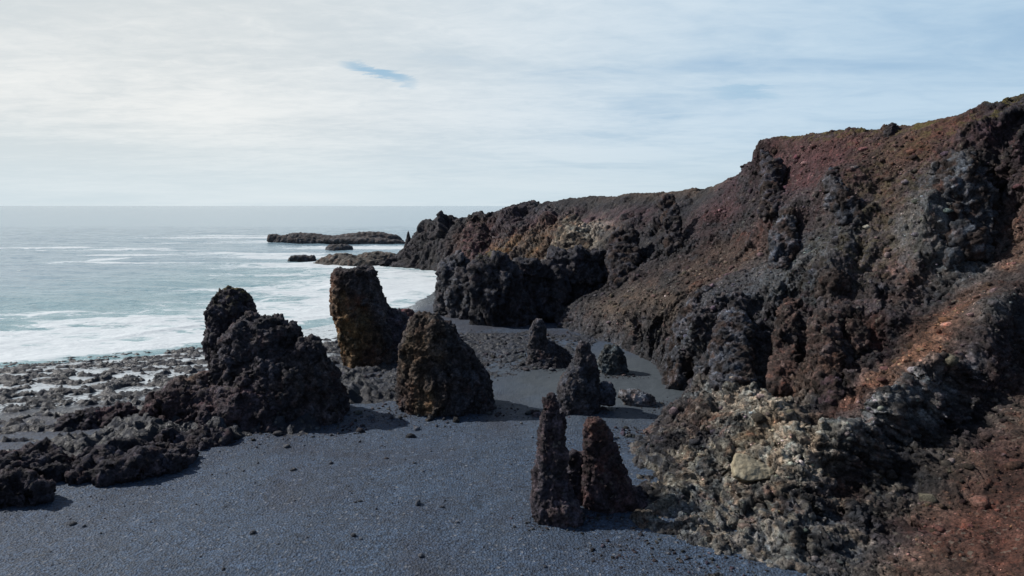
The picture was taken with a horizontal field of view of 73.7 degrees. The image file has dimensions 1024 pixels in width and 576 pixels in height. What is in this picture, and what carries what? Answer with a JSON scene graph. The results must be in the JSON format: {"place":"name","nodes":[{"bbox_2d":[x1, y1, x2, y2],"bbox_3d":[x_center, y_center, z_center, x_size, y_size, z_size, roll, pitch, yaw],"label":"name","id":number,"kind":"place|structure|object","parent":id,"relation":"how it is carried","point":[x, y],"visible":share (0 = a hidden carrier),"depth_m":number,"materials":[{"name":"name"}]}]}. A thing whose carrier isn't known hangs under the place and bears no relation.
{"place":"outdoors","nodes":[
{"label":"outdoors","id":0,"kind":"place"},
{"bbox_2d":[0,206,506,368],"bbox_3d":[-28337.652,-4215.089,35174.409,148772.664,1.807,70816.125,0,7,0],"label":"sea","id":1,"kind":"structure","parent":0,"point":[83,283],"depth_m":222.94,"materials":[{"name":"liquid"}]},
{"bbox_2d":[288,254,316,261],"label":"reef","id":2,"kind":"object","parent":1,"relation":"in","point":[300,258],"visible":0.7,"depth_m":260.48},
{"bbox_2d":[267,231,404,243],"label":"reef","id":3,"kind":"object","parent":1,"relation":"in","point":[368,237],"visible":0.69,"depth_m":380.40},
{"bbox_2d":[325,244,352,250],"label":"reef","id":4,"kind":"object","parent":1,"relation":"in","point":[334,247],"visible":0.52,"depth_m":322.35},
{"bbox_2d":[313,251,395,265],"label":"reef","id":5,"kind":"object","parent":1,"relation":"in","point":[373,258],"visible":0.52,"depth_m":247.09},
{"bbox_2d":[0,292,807,575],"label":"beach","id":6,"kind":"structure","parent":0,"point":[530,389],"depth_m":43.38,"materials":[{"name":"grey sand"}]},
{"bbox_2d":[0,465,55,508],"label":"rock mound","id":7,"kind":"object","parent":6,"relation":"on","point":[21,487],"visible":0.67,"depth_m":44.11,"materials":[{"name":"black stone"}]},
{"bbox_2d":[0,436,73,482],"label":"rock mound","id":8,"kind":"object","parent":6,"relation":"on","point":[45,457],"visible":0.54,"depth_m":47.92,"materials":[{"name":"black stone"}]},
{"bbox_2d":[53,406,99,431],"bbox_3d":[-38.830,12.599,61.522,6.112,3.499,4.937,0,7,0],"label":"rock mound","id":9,"kind":"object","parent":6,"relation":"on","point":[84,419],"visible":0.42,"depth_m":60.26,"materials":[{"name":"black stone"}]},
{"bbox_2d":[94,401,139,427],"bbox_3d":[-35.349,12.450,61.861,6.938,4.100,5.668,0,7,0],"label":"rock mound","id":10,"kind":"object","parent":6,"relation":"on","point":[104,415],"visible":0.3,"depth_m":61.34,"materials":[{"name":"brown stone"}]},
{"bbox_2d":[62,437,199,487],"bbox_3d":[-28.952,13.485,50.797,10.455,4.809,7.741,0,7,0],"label":"rock mound","id":11,"kind":"object","parent":6,"relation":"on","point":[117,460],"visible":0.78,"depth_m":48.87,"materials":[{"name":"black stone"}]},
{"bbox_2d":[138,383,199,424],"bbox_3d":[-29.368,11.659,60.736,7.734,6.321,6.598,-2,7,-14],"label":"rock mound","id":12,"kind":"object","parent":6,"relation":"on","point":[169,402],"visible":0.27,"depth_m":59.40,"materials":[{"name":"stone"}]},
{"bbox_2d":[153,424,236,450],"bbox_3d":[-25.939,13.200,55.759,6.709,4.205,5.676,-5,8,-35],"label":"rock mound","id":13,"kind":"object","parent":6,"relation":"on","point":[202,437],"visible":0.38,"depth_m":55.00,"materials":[{"name":"black stone"}]},
{"bbox_2d":[161,285,349,432],"bbox_3d":[-24.550,7.468,63.103,18.478,14.895,14.151,-4,8,-27],"label":"sea stack","id":14,"kind":"object","parent":6,"relation":"on","point":[264,369],"visible":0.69,"depth_m":60.79,"materials":[{"name":"black stone"}]},
{"bbox_2d":[0,330,595,471],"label":"tidal rocks","id":15,"kind":"object","parent":6,"relation":"on","point":[148,427],"visible":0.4,"depth_m":73.69,"materials":[{"name":"grey stone"}]},
{"bbox_2d":[329,264,408,367],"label":"sea stack","id":16,"kind":"object","parent":6,"relation":"on","point":[370,323],"visible":0.59,"depth_m":82.69,"materials":[{"name":"black stone"}]},
{"bbox_2d":[2,346,761,575],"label":"beach pebbles","id":17,"kind":"object","parent":6,"relation":"on","point":[352,534],"visible":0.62,"depth_m":43.17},
{"bbox_2d":[398,308,414,316],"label":"boulder","id":18,"kind":"object","parent":6,"relation":"on","point":[409,312],"visible":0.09,"depth_m":104.25,"materials":[{"name":"black stone"}]},
{"bbox_2d":[394,311,494,416],"bbox_3d":[-6.374,7.932,65.320,10.134,11.859,8.700,0,7,0],"label":"sea stack","id":19,"kind":"object","parent":6,"relation":"on","point":[442,371],"visible":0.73,"depth_m":62.89,"materials":[{"name":"brown stone"}]},
{"bbox_2d":[186,329,795,575],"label":"rubble","id":20,"kind":"object","parent":6,"relation":"on","point":[535,413],"visible":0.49,"depth_m":58.02,"materials":[{"name":"black stone"}]},
{"bbox_2d":[525,318,572,368],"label":"sea stack","id":21,"kind":"object","parent":6,"relation":"on","point":[542,350],"visible":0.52,"depth_m":82.47,"materials":[{"name":"black stone"}]},
{"bbox_2d":[556,340,600,414],"bbox_3d":[6.066,8.936,63.578,4.707,8.290,3.733,0,7,0],"label":"sea stack","id":22,"kind":"object","parent":6,"relation":"on","point":[578,389],"visible":0.67,"depth_m":62.37,"materials":[{"name":"grey stone"}]},
{"bbox_2d":[529,392,649,528],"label":"rock pinnacles","id":23,"kind":"object","parent":6,"relation":"on","point":[566,483],"visible":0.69,"depth_m":42.52,"materials":[{"name":"black stone"}]},
{"bbox_2d":[599,381,616,406],"bbox_3d":[8.764,9.900,64.057,2.107,2.378,1.744,0,7,0],"label":"boulder","id":24,"kind":"object","parent":6,"relation":"on","point":[607,391],"visible":0.81,"depth_m":63.55,"materials":[{"name":"grey stone"}]},
{"bbox_2d":[597,344,628,374],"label":"boulder","id":25,"kind":"object","parent":6,"relation":"on","point":[612,359],"visible":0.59,"depth_m":77.48,"materials":[{"name":"grey stone"}]},
{"bbox_2d":[618,388,656,406],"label":"boulder","id":26,"kind":"object","parent":6,"relation":"on","point":[634,397],"visible":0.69,"depth_m":65.13,"materials":[{"name":"grey stone"}]},
{"bbox_2d":[628,373,847,575],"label":"rock outcrop","id":27,"kind":"object","parent":6,"relation":"on","point":[756,470],"visible":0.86,"depth_m":43.36,"materials":[{"name":"grey stone"}]},
{"bbox_2d":[839,381,1023,575],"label":"scree slope","id":28,"kind":"structure","parent":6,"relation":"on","point":[900,486],"depth_m":38.94,"materials":[{"name":"stone"}]},
{"bbox_2d":[0,0,1023,205],"label":"sky","id":29,"kind":"structure","parent":0,"point":[103,102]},
{"bbox_2d":[378,93,1023,573],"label":"cliff","id":30,"kind":"structure","parent":0,"point":[528,229],"depth_m":71.31,"materials":[{"name":"brown stone"}]},
{"bbox_2d":[404,231,410,246],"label":"rock needle","id":31,"kind":"object","parent":30,"relation":"on","point":[408,238],"visible":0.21,"depth_m":245.03,"materials":[{"name":"grey stone"}]},
{"bbox_2d":[459,221,490,260],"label":"crag","id":32,"kind":"structure","parent":30,"relation":"on","point":[475,239],"depth_m":199.86,"materials":[{"name":"brown stone"}]},
{"bbox_2d":[433,244,608,327],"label":"rock buttress","id":33,"kind":"object","parent":30,"relation":"attached to","point":[494,288],"visible":0.81,"depth_m":114.67,"materials":[{"name":"black stone"}]},
{"bbox_2d":[552,214,592,249],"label":"crag","id":34,"kind":"structure","parent":30,"relation":"on","point":[566,235],"depth_m":152.08,"materials":[{"name":"beige stone"}]},
{"bbox_2d":[604,222,641,289],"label":"crag","id":35,"kind":"structure","parent":30,"relation":"on","point":[623,255],"depth_m":113.19,"materials":[{"name":"grey stone"}]},
{"bbox_2d":[656,193,683,256],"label":"crag","id":36,"kind":"structure","parent":30,"relation":"on","point":[670,217],"depth_m":111.82,"materials":[{"name":"grey stone"}]},
{"bbox_2d":[661,285,712,389],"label":"crag","id":37,"kind":"structure","parent":30,"relation":"on","point":[678,372],"depth_m":72.77,"materials":[{"name":"black stone"}]},
{"bbox_2d":[706,302,756,390],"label":"crag","id":38,"kind":"structure","parent":30,"relation":"on","point":[730,348],"depth_m":60.62,"materials":[{"name":"grey stone"}]},
{"bbox_2d":[757,149,786,218],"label":"crag","id":39,"kind":"structure","parent":30,"relation":"on","point":[772,173],"depth_m":84.79,"materials":[{"name":"grey stone"}]},
{"bbox_2d":[762,297,802,396],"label":"crag","id":40,"kind":"structure","parent":30,"relation":"on","point":[783,359],"depth_m":60.01,"materials":[{"name":"stone"}]},
{"bbox_2d":[765,206,800,270],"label":"crag","id":41,"kind":"structure","parent":30,"relation":"on","point":[783,247],"depth_m":75.06,"materials":[{"name":"grey stone"}]},
{"bbox_2d":[552,122,1023,575],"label":"scree stones","id":42,"kind":"object","parent":30,"relation":"on","point":[979,502],"visible":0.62,"depth_m":55.26,"materials":[{"name":"brown stone"}]},
{"bbox_2d":[805,307,846,394],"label":"crag","id":43,"kind":"structure","parent":30,"relation":"on","point":[824,327],"depth_m":56.78,"materials":[{"name":"stone"}]},
{"bbox_2d":[817,375,847,404],"bbox_3d":[24.111,8.091,51.633,2.129,2.778,3.435,2,7,14],"label":"boulder","id":44,"kind":"object","parent":30,"relation":"on","point":[830,390],"visible":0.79,"depth_m":51.14,"materials":[{"name":"stone"}]},
{"bbox_2d":[814,267,851,298],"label":"crag","id":45,"kind":"structure","parent":30,"relation":"on","point":[833,281],"depth_m":64.34,"materials":[{"name":"brown stone"}]},
{"bbox_2d":[821,167,865,226],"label":"crag","id":46,"kind":"structure","parent":30,"relation":"on","point":[843,204],"depth_m":71.48,"materials":[{"name":"grey stone"}]},
{"bbox_2d":[842,318,872,361],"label":"crag","id":47,"kind":"structure","parent":30,"relation":"on","point":[857,334],"depth_m":57.39,"materials":[{"name":"brown stone"}]},
{"bbox_2d":[881,122,899,137],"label":"crag","id":48,"kind":"structure","parent":30,"relation":"on","point":[890,128],"depth_m":75.06,"materials":[{"name":"grey stone"}]},
{"bbox_2d":[826,264,1023,517],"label":"rock ridge","id":49,"kind":"object","parent":30,"relation":"on","point":[931,422],"visible":0.94,"depth_m":47.71,"materials":[{"name":"grey stone"}]},
{"bbox_2d":[925,145,1000,268],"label":"crag","id":50,"kind":"structure","parent":30,"relation":"on","point":[970,235],"depth_m":62.78,"materials":[{"name":"grey stone"}]}
]}

